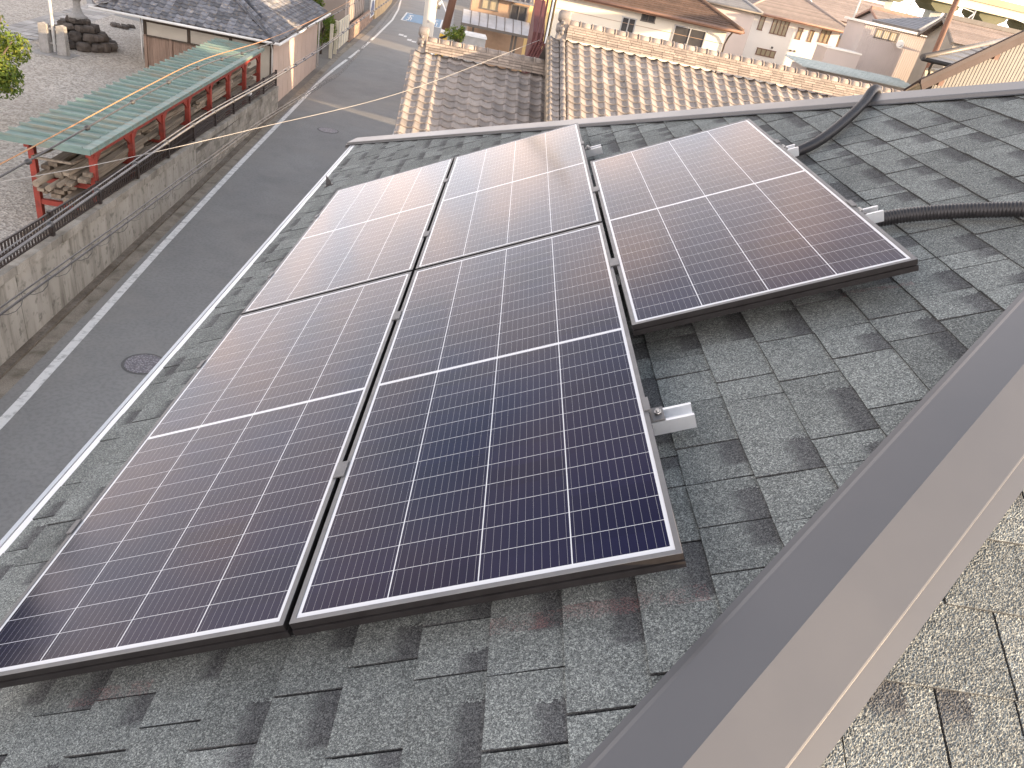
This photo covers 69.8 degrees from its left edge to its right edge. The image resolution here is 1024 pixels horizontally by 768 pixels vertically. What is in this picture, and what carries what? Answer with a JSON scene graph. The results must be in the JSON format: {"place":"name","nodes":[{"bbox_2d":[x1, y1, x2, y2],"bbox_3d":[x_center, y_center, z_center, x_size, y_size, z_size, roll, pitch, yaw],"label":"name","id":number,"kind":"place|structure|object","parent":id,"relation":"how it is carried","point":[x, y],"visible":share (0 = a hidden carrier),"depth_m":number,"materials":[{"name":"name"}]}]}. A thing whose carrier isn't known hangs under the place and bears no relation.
{"place":"outdoors","nodes":[
{"label":"outdoors","id":0,"kind":"place"},
{"bbox_2d":[1,4,114,44],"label":"stone path","id":1,"kind":"structure","parent":0,"point":[32,26],"depth_m":32.01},
{"bbox_2d":[0,0,260,263],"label":"gravel yard","id":2,"kind":"structure","parent":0,"point":[50,82],"depth_m":24.90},
{"bbox_2d":[0,11,32,99],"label":"garden tree","id":3,"kind":"object","parent":2,"relation":"on","point":[8,77],"visible":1,"depth_m":19.23,"materials":[{"name":"green plant"}]},
{"bbox_2d":[31,0,79,59],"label":"flagpole","id":4,"kind":"object","parent":2,"relation":"on","point":[54,43],"visible":0.91,"depth_m":27.39,"materials":[{"name":"metal"}]},
{"bbox_2d":[37,21,52,52],"bbox_3d":[-17.471,-12.966,27.424,0.340,1.070,0.300,8,31,-8],"label":"stone post","id":5,"kind":"object","parent":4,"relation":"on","point":[44,35],"visible":1,"depth_m":27.34,"materials":[{"name":"stone"}]},
{"bbox_2d":[55,25,70,55],"bbox_3d":[-16.863,-12.879,27.510,0.340,1.070,0.300,8,31,-8],"label":"stone post","id":6,"kind":"object","parent":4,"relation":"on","point":[63,47],"visible":1,"depth_m":27.43,"materials":[{"name":"stone"}]},
{"bbox_2d":[49,0,117,52],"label":"stone lantern","id":7,"kind":"object","parent":2,"relation":"on","point":[84,33],"visible":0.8,"depth_m":28.97,"materials":[{"name":"stone"}]},
{"bbox_2d":[86,0,142,21],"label":"asphalt patch","id":8,"kind":"object","parent":2,"relation":"on","point":[119,15],"visible":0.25,"depth_m":36.49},
{"bbox_2d":[110,22,135,29],"bbox_3d":[-18.173,-16.680,34.176,1.016,0.186,0.860,8,31,-8],"label":"rock pile","id":9,"kind":"object","parent":2,"relation":"on","point":[121,26],"visible":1,"depth_m":33.92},
{"bbox_2d":[0,37,264,219],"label":"wood shed","id":10,"kind":"structure","parent":2,"relation":"on","point":[126,123],"depth_m":17.90,"materials":[{"name":"green metal"}]},
{"bbox_2d":[35,169,46,177],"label":"timber plank","id":11,"kind":"object","parent":10,"relation":"on","point":[42,171],"visible":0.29,"depth_m":15.24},
{"bbox_2d":[41,151,65,169],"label":"timber plank","id":12,"kind":"object","parent":11,"relation":"on","point":[44,165],"visible":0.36,"depth_m":15.48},
{"bbox_2d":[32,168,58,186],"bbox_3d":[-9.641,-4.930,16.229,0.134,0.137,3.400,9,31,-7],"label":"timber pole","id":13,"kind":"object","parent":10,"relation":"on","point":[39,181],"visible":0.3,"depth_m":14.98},
{"bbox_2d":[45,179,60,191],"bbox_3d":[-9.505,-4.867,16.357,0.118,0.123,3.400,8,31,-8],"label":"timber pole","id":14,"kind":"object","parent":10,"relation":"on","point":[50,187],"visible":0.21,"depth_m":14.99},
{"bbox_2d":[51,192,67,198],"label":"timber plank","id":15,"kind":"object","parent":10,"relation":"on","point":[56,195],"visible":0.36,"depth_m":15.75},
{"bbox_2d":[56,177,70,187],"bbox_3d":[-9.333,-4.948,16.375,0.103,0.104,3.400,8,31,-9],"label":"timber pole","id":16,"kind":"object","parent":10,"relation":"on","point":[61,183],"visible":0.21,"depth_m":15.02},
{"bbox_2d":[66,179,77,186],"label":"timber plank","id":17,"kind":"object","parent":10,"relation":"on","point":[71,183],"visible":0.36,"depth_m":15.18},
{"bbox_2d":[68,134,143,179],"bbox_3d":[-9.211,-5.246,16.775,0.170,0.088,3.600,8,31,-7],"label":"timber plank","id":18,"kind":"object","parent":17,"relation":"on","point":[76,175],"visible":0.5,"depth_m":15.43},
{"bbox_2d":[62,132,140,176],"bbox_3d":[-9.209,-5.253,16.607,0.120,0.073,3.600,9,31,-7],"label":"timber plank","id":19,"kind":"object","parent":18,"relation":"on","point":[105,152],"visible":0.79,"depth_m":16.28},
{"bbox_2d":[88,144,143,183],"bbox_3d":[-9.025,-5.061,16.727,0.140,0.076,3.000,8,31,-8],"label":"timber plank","id":20,"kind":"object","parent":10,"relation":"on","point":[117,163],"visible":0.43,"depth_m":16.60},
{"bbox_2d":[77,137,147,183],"bbox_3d":[-9.012,-5.155,16.700,0.170,0.088,3.600,8,31,-9],"label":"timber plank","id":21,"kind":"object","parent":20,"relation":"on","point":[83,180],"visible":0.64,"depth_m":15.98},
{"bbox_2d":[82,135,145,177],"bbox_3d":[-8.952,-5.191,16.606,0.170,0.090,3.200,7,31,-9],"label":"timber plank","id":22,"kind":"object","parent":21,"relation":"on","point":[120,152],"visible":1,"depth_m":16.40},
{"bbox_2d":[152,112,195,139],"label":"timber plank","id":23,"kind":"object","parent":10,"relation":"on","point":[168,130],"visible":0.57,"depth_m":19.68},
{"bbox_2d":[145,107,195,139],"bbox_3d":[-9.166,-7.050,19.749,0.140,0.084,3.600,8,31,-8],"label":"timber plank","id":24,"kind":"object","parent":23,"relation":"on","point":[168,124],"visible":0.79,"depth_m":19.57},
{"bbox_2d":[194,90,225,112],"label":"timber plank","id":25,"kind":"object","parent":10,"relation":"on","point":[213,99],"visible":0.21,"depth_m":22.82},
{"bbox_2d":[193,84,231,107],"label":"timber plank","id":26,"kind":"object","parent":25,"relation":"on","point":[198,105],"visible":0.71,"depth_m":22.66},
{"bbox_2d":[196,80,232,104],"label":"timber plank","id":27,"kind":"object","parent":26,"relation":"on","point":[200,101],"visible":0.86,"depth_m":22.79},
{"bbox_2d":[231,71,255,88],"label":"timber plank","id":28,"kind":"object","parent":10,"relation":"on","point":[240,81],"visible":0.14,"depth_m":25.51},
{"bbox_2d":[231,65,255,84],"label":"timber plank","id":29,"kind":"object","parent":28,"relation":"on","point":[239,77],"visible":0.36,"depth_m":25.67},
{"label":"timber plank","id":30,"kind":"object","parent":10,"relation":"on","visible":0},
{"bbox_2d":[143,104,190,132],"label":"timber plank","id":31,"kind":"object","parent":30,"relation":"on","point":[157,125],"visible":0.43,"depth_m":19.68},
{"bbox_2d":[137,104,184,132],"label":"timber plank","id":32,"kind":"object","parent":31,"relation":"on","point":[176,109],"visible":0.43,"depth_m":19.70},
{"bbox_2d":[143,34,199,67],"bbox_3d":[-12.959,-12.595,28.197,2.205,1.180,0.120,8,31,-8],"label":"board fence","id":33,"kind":"object","parent":2,"relation":"on","point":[157,50],"visible":0.54,"depth_m":28.05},
{"bbox_2d":[0,0,351,164],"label":"power cable","id":34,"kind":"object","parent":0,"point":[139,90],"visible":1,"depth_m":10.50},
{"bbox_2d":[0,0,359,177],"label":"power cable","id":35,"kind":"object","parent":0,"point":[27,161],"visible":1,"depth_m":10.73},
{"bbox_2d":[0,25,373,398],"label":"verge","id":36,"kind":"structure","parent":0,"point":[18,371],"depth_m":16.20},
{"bbox_2d":[0,0,388,262],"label":"telecom cable","id":37,"kind":"object","parent":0,"point":[50,224],"visible":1,"depth_m":9.24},
{"bbox_2d":[0,0,399,315],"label":"telecom cable","id":38,"kind":"object","parent":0,"point":[73,261],"visible":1,"depth_m":8.04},
{"bbox_2d":[0,0,453,539],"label":"road","id":39,"kind":"structure","parent":0,"point":[63,414],"depth_m":16.68,"materials":[{"name":"asphalt"}]},
{"bbox_2d":[121,353,161,374],"bbox_3d":[-6.590,-0.363,13.120,0.720,0.011,0.720,8,31,-8],"label":"manhole cover","id":40,"kind":"object","parent":39,"relation":"on","point":[139,364],"visible":0.74,"depth_m":13.09,"materials":[{"name":"metal"}]},
{"bbox_2d":[0,0,401,429],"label":"edge line","id":41,"kind":"object","parent":39,"relation":"on","point":[31,389],"visible":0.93,"depth_m":15.41,"materials":[{"name":"paint"}]},
{"bbox_2d":[317,127,338,132],"bbox_3d":[-7.104,-9.802,28.323,0.810,0.011,0.810,8,31,-8],"label":"manhole cover","id":42,"kind":"object","parent":39,"relation":"on","point":[326,130],"visible":1,"depth_m":28.30,"materials":[{"name":"metal"}]},
{"bbox_2d":[403,13,441,26],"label":"road marking","id":43,"kind":"object","parent":39,"relation":"on","point":[417,18],"visible":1,"depth_m":63.45,"materials":[{"name":"blue paint"}]},
{"bbox_2d":[143,0,470,106],"bbox_3d":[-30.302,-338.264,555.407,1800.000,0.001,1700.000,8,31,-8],"label":"ground","id":44,"kind":"structure","parent":0,"point":[324,59],"depth_m":45.22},
{"bbox_2d":[0,86,278,365],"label":"retaining wall","id":45,"kind":"structure","parent":44,"relation":"on","point":[27,320],"depth_m":15.23,"materials":[{"name":"concrete"}]},
{"bbox_2d":[0,69,276,268],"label":"fence","id":46,"kind":"object","parent":45,"relation":"on","point":[200,128],"visible":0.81,"depth_m":16.20,"materials":[{"name":"metal"}]},
{"bbox_2d":[0,104,284,378],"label":"kerb","id":47,"kind":"structure","parent":44,"relation":"on","point":[19,354],"depth_m":15.70,"materials":[{"name":"concrete"}]},
{"bbox_2d":[88,0,330,100],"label":"old house","id":48,"kind":"structure","parent":44,"relation":"on","point":[199,22],"depth_m":28.15,"materials":[{"name":"beige tile"}]},
{"bbox_2d":[317,11,336,53],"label":"garden shrub","id":49,"kind":"object","parent":44,"relation":"on","point":[328,21],"visible":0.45,"depth_m":40.86,"materials":[{"name":"green plant"}]},
{"bbox_2d":[328,14,349,58],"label":"garden gate","id":50,"kind":"structure","parent":44,"relation":"on","point":[342,25],"depth_m":42.72,"materials":[{"name":"wood"}]},
{"bbox_2d":[347,10,372,41],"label":"brick wall","id":51,"kind":"structure","parent":44,"relation":"on","point":[358,28],"depth_m":50.11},
{"bbox_2d":[369,0,374,17],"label":"poster board","id":52,"kind":"object","parent":44,"relation":"on","point":[372,5],"visible":0.82,"depth_m":55.55,"materials":[{"name":"white paint"}]},
{"bbox_2d":[419,0,441,53],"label":"utility pole","id":53,"kind":"object","parent":44,"relation":"on","point":[430,7],"visible":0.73,"depth_m":18.63,"materials":[{"name":"concrete"}]},
{"bbox_2d":[435,0,456,56],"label":"utility pole","id":54,"kind":"object","parent":44,"relation":"on","point":[449,14],"visible":0.12,"depth_m":24.99,"materials":[{"name":"white paint"}]},
{"bbox_2d":[393,26,544,134],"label":"tiled house","id":55,"kind":"structure","parent":44,"relation":"on","point":[482,95],"depth_m":16.54,"materials":[{"name":"tile"}]},
{"bbox_2d":[461,8,529,69],"bbox_3d":[-1.073,-13.660,32.368,2.970,4.622,1.537,8,31,-8],"label":"carport","id":56,"kind":"object","parent":44,"relation":"on","point":[494,23],"visible":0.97,"depth_m":31.09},
{"bbox_2d":[466,0,550,70],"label":"tan house","id":57,"kind":"structure","parent":44,"relation":"on","point":[520,10],"depth_m":32.55,"materials":[{"name":"paint"}]},
{"bbox_2d":[480,0,498,11],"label":"window","id":58,"kind":"structure","parent":57,"relation":"in","point":[492,5],"depth_m":32.22,"materials":[{"name":"beige glass"}]},
{"bbox_2d":[509,3,528,21],"bbox_3d":[0.286,-16.398,32.440,0.800,0.650,0.070,8,31,-8],"label":"window","id":59,"kind":"structure","parent":57,"relation":"in","point":[517,12],"depth_m":32.42,"materials":[{"name":"grey glass"}]},
{"bbox_2d":[0,81,1023,767],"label":"house","id":60,"kind":"structure","parent":44,"relation":"on","point":[844,481],"depth_m":1.44,"materials":[{"name":"grey"}]},
{"bbox_2d":[66,397,696,534],"bbox_3d":[-0.376,0.251,1.837,1.658,0.116,0.100,-13,30,9],"label":"mounting rail","id":61,"kind":"object","parent":60,"relation":"attached to","point":[674,418],"visible":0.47,"depth_m":1.70,"materials":[{"name":"metal"}]},
{"bbox_2d":[0,271,412,687],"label":"solar panel","id":62,"kind":"object","parent":61,"relation":"attached to","point":[199,528],"visible":0.94,"depth_m":1.84,"materials":[{"name":"glass"}]},
{"bbox_2d":[314,141,602,217],"bbox_3d":[-0.319,-1.066,4.011,1.648,0.116,0.100,-13,30,9],"label":"mounting rail","id":63,"kind":"object","parent":60,"relation":"attached to","point":[593,150],"visible":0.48,"depth_m":3.87,"materials":[{"name":"metal"}]},
{"bbox_2d":[267,139,798,277],"bbox_3d":[0.023,-0.710,3.228,2.402,0.116,0.100,-13,30,9],"label":"mounting rail","id":64,"kind":"object","parent":60,"relation":"attached to","point":[792,149],"visible":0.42,"depth_m":3.05,"materials":[{"name":"metal"}]},
{"bbox_2d":[241,158,453,314],"bbox_3d":[-0.735,-0.815,3.742,0.758,0.036,1.757,-13,30,9],"label":"solar panel","id":65,"kind":"object","parent":64,"relation":"attached to","point":[365,232],"visible":0.77,"depth_m":3.50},
{"bbox_2d":[416,123,601,269],"bbox_3d":[0.005,-0.982,3.620,0.758,0.036,1.757,-13,30,9],"label":"solar panel","id":66,"kind":"object","parent":64,"relation":"attached to","point":[525,189],"visible":0.83,"depth_m":3.38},
{"bbox_2d":[590,119,918,335],"bbox_3d":[0.724,-0.686,2.735,0.758,0.036,1.757,-13,30,9],"label":"solar panel","id":67,"kind":"object","parent":64,"relation":"attached to","point":[740,216],"visible":1,"depth_m":2.38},
{"bbox_2d":[196,200,883,368],"bbox_3d":[0.008,-0.281,2.518,2.412,0.116,0.100,-13,30,9],"label":"mounting rail","id":68,"kind":"object","parent":60,"relation":"attached to","point":[873,214],"visible":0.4,"depth_m":2.34,"materials":[{"name":"metal"}]},
{"bbox_2d":[289,223,686,635],"bbox_3d":[-0.038,-0.063,2.105,0.758,0.036,1.757,-13,30,9],"label":"solar panel","id":69,"kind":"object","parent":68,"relation":"attached to","point":[504,446],"visible":1,"depth_m":1.69,"materials":[{"name":"glass"}]},
{"bbox_2d":[796,84,882,157],"bbox_3d":[1.494,-1.175,3.335,1.034,0.351,0.138,-20,44,-42],"label":"conduit","id":70,"kind":"object","parent":60,"relation":"on","point":[843,122],"visible":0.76,"depth_m":3.21,"materials":[{"name":"black plastic"}]},
{"bbox_2d":[875,201,1023,226],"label":"conduit","id":71,"kind":"object","parent":60,"relation":"on","point":[962,211],"visible":0.77,"depth_m":2.24,"materials":[{"name":"black plastic"}]},
{"bbox_2d":[521,0,554,73],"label":"maroon annex","id":72,"kind":"object","parent":44,"relation":"on","point":[536,32],"visible":0.34,"depth_m":25.75,"materials":[{"name":"paint"}]},
{"bbox_2d":[811,43,861,68],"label":"annex","id":73,"kind":"object","parent":44,"relation":"on","point":[836,55],"visible":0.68,"depth_m":43.30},
{"bbox_2d":[921,0,959,77],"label":"utility pole","id":74,"kind":"object","parent":44,"relation":"on","point":[944,29],"depth_m":36.06,"materials":[{"name":"metal"}]},
{"bbox_2d":[318,0,364,38],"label":"clad house","id":75,"kind":"structure","parent":0,"point":[355,11],"depth_m":46.26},
{"bbox_2d":[373,0,391,18],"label":"ochre wall","id":76,"kind":"structure","parent":0,"point":[380,10],"depth_m":60.34,"materials":[{"name":"paint"}]},
{"bbox_2d":[444,24,465,59],"bbox_3d":[-1.946,-11.156,24.794,0.678,1.882,0.837,33,36,30],"label":"potted shrub","id":77,"kind":"object","parent":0,"point":[458,36],"visible":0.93,"depth_m":24.39,"materials":[{"name":"green plant"}]},
{"bbox_2d":[463,31,486,63],"bbox_3d":[-1.439,-11.963,26.700,0.840,1.460,0.780,8,31,-8],"label":"metal box","id":78,"kind":"object","parent":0,"point":[474,39],"visible":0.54,"depth_m":26.14,"materials":[{"name":"silver metal"}]},
{"bbox_2d":[542,0,744,72],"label":"cream house","id":79,"kind":"structure","parent":0,"point":[704,24],"depth_m":33.55,"materials":[{"name":"beige paint"}]},
{"bbox_2d":[619,16,636,32],"bbox_3d":[5.314,-16.448,33.615,0.720,0.650,0.070,8,31,-8],"label":"window","id":80,"kind":"structure","parent":79,"relation":"in","point":[625,27],"depth_m":33.59,"materials":[{"name":"glass"}]},
{"bbox_2d":[640,13,655,23],"bbox_3d":[6.230,-16.737,33.481,0.710,0.400,0.070,8,31,-8],"label":"window","id":81,"kind":"structure","parent":79,"relation":"in","point":[646,18],"depth_m":33.50,"materials":[{"name":"grey glass"}]},
{"bbox_2d":[671,24,707,47],"bbox_3d":[8.164,-16.009,34.036,1.600,0.970,0.070,8,31,-8],"label":"window","id":82,"kind":"structure","parent":79,"relation":"in","point":[678,29],"depth_m":33.97,"materials":[{"name":"glass"}]},
{"bbox_2d":[532,10,902,121],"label":"tiled house","id":83,"kind":"structure","parent":0,"point":[583,81],"depth_m":16.86,"materials":[{"name":"tile"}]},
{"bbox_2d":[0,40,538,182],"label":"service wire","id":84,"kind":"object","parent":83,"relation":"attached to","point":[238,132],"visible":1,"depth_m":10.88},
{"bbox_2d":[706,0,763,75],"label":"grey house","id":85,"kind":"structure","parent":0,"point":[742,13],"depth_m":45.51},
{"bbox_2d":[735,0,845,86],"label":"white house","id":86,"kind":"structure","parent":0,"point":[779,30],"depth_m":48.95,"materials":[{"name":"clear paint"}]},
{"bbox_2d":[756,16,766,30],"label":"window","id":87,"kind":"structure","parent":86,"relation":"in","point":[762,19],"depth_m":48.45,"materials":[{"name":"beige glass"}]},
{"bbox_2d":[755,47,776,57],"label":"window","id":88,"kind":"structure","parent":86,"relation":"in","point":[760,51],"depth_m":49.43,"materials":[{"name":"beige glass"}]},
{"bbox_2d":[769,18,790,36],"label":"window","id":89,"kind":"structure","parent":86,"relation":"in","point":[779,27],"depth_m":48.65,"materials":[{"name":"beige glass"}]},
{"bbox_2d":[817,29,831,43],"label":"window","id":90,"kind":"structure","parent":86,"relation":"in","point":[824,37],"depth_m":49.06,"materials":[{"name":"beige glass"}]},
{"bbox_2d":[783,54,909,96],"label":"teal shed","id":91,"kind":"structure","parent":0,"point":[845,72],"depth_m":26.79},
{"bbox_2d":[810,0,884,23],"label":"pink house","id":92,"kind":"structure","parent":0,"point":[840,10],"depth_m":70.66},
{"bbox_2d":[838,16,926,81],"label":"house wall","id":93,"kind":"structure","parent":0,"point":[874,44],"depth_m":44.15,"materials":[{"name":"beige paint"}]},
{"bbox_2d":[873,28,899,41],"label":"window","id":94,"kind":"structure","parent":93,"relation":"in","point":[890,36],"depth_m":43.62,"materials":[{"name":"beige glass"}]},
{"bbox_2d":[872,15,942,32],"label":"roof","id":95,"kind":"structure","parent":93,"relation":"on","point":[916,24],"depth_m":53.21,"materials":[{"name":"tile"}]},
{"bbox_2d":[847,6,918,22],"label":"tiled house","id":96,"kind":"structure","parent":0,"point":[871,13],"depth_m":60.21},
{"bbox_2d":[876,0,1023,29],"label":"bridge","id":97,"kind":"structure","parent":0,"point":[993,11],"depth_m":117.91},
{"bbox_2d":[890,0,1023,26],"label":"sky","id":98,"kind":"structure","parent":0,"point":[914,9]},
{"bbox_2d":[903,30,1023,90],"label":"gable house","id":99,"kind":"structure","parent":0,"point":[1001,61],"depth_m":18.64,"materials":[{"name":"metal"}]},
{"bbox_2d":[920,37,1006,76],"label":"tiled house","id":100,"kind":"structure","parent":0,"point":[946,57],"depth_m":24.50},
{"bbox_2d":[907,13,1021,84],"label":"gable house","id":101,"kind":"structure","parent":0,"point":[962,31],"depth_m":39.56,"materials":[{"name":"paint"}]},
{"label":"timber plank","id":102,"kind":"object","parent":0,"visible":0},
{"bbox_2d":[190,83,222,104],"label":"timber plank","id":103,"kind":"object","parent":102,"relation":"on","point":[196,98],"visible":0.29,"depth_m":22.39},
{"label":"timber plank","id":104,"kind":"object","parent":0,"visible":0},
{"bbox_2d":[64,164,119,201],"bbox_3d":[-9.290,-4.770,16.758,0.170,0.088,3.600,8,31,-8],"label":"timber plank","id":105,"kind":"object","parent":104,"relation":"on","point":[73,194],"visible":0.14,"depth_m":15.45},
{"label":"timber plank","id":106,"kind":"object","parent":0,"visible":0},
{"bbox_2d":[99,146,152,185],"bbox_3d":[-9.073,-5.165,17.291,0.200,0.094,3.000,8,31,-9],"label":"timber plank","id":107,"kind":"object","parent":106,"relation":"on","point":[143,150],"visible":0.36,"depth_m":17.12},
{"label":"timber plank","id":108,"kind":"object","parent":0,"visible":0},
{"bbox_2d":[149,121,191,150],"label":"timber plank","id":109,"kind":"object","parent":108,"relation":"on","point":[171,132],"visible":0.29,"depth_m":19.85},
{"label":"timber plank","id":110,"kind":"object","parent":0,"visible":0},
{"bbox_2d":[191,97,225,121],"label":"timber plank","id":111,"kind":"object","parent":110,"relation":"on","point":[215,104],"visible":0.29,"depth_m":22.25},
{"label":"timber plank","id":112,"kind":"object","parent":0,"visible":0},
{"bbox_2d":[231,79,255,97],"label":"timber plank","id":113,"kind":"object","parent":112,"relation":"on","point":[250,82],"visible":0.71,"depth_m":25.76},
{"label":"timber plank","id":114,"kind":"object","parent":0,"visible":0},
{"bbox_2d":[54,154,80,168],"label":"timber plank","id":115,"kind":"object","parent":114,"relation":"on","point":[69,161],"visible":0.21,"depth_m":15.66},
{"bbox_2d":[48,152,78,166],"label":"timber plank","id":116,"kind":"object","parent":115,"relation":"on","point":[66,156],"visible":0.36,"depth_m":15.75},
{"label":"timber plank","id":117,"kind":"object","parent":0,"visible":0},
{"bbox_2d":[54,154,84,175],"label":"timber plank","id":118,"kind":"object","parent":117,"relation":"on","point":[65,167],"visible":0.36,"depth_m":15.31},
{"bbox_2d":[31,149,87,164],"bbox_3d":[-9.325,-4.786,15.313,0.910,0.040,0.960,8,31,-8],"label":"wooden frame","id":119,"kind":"object","parent":118,"relation":"on","point":[64,162],"visible":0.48,"depth_m":14.95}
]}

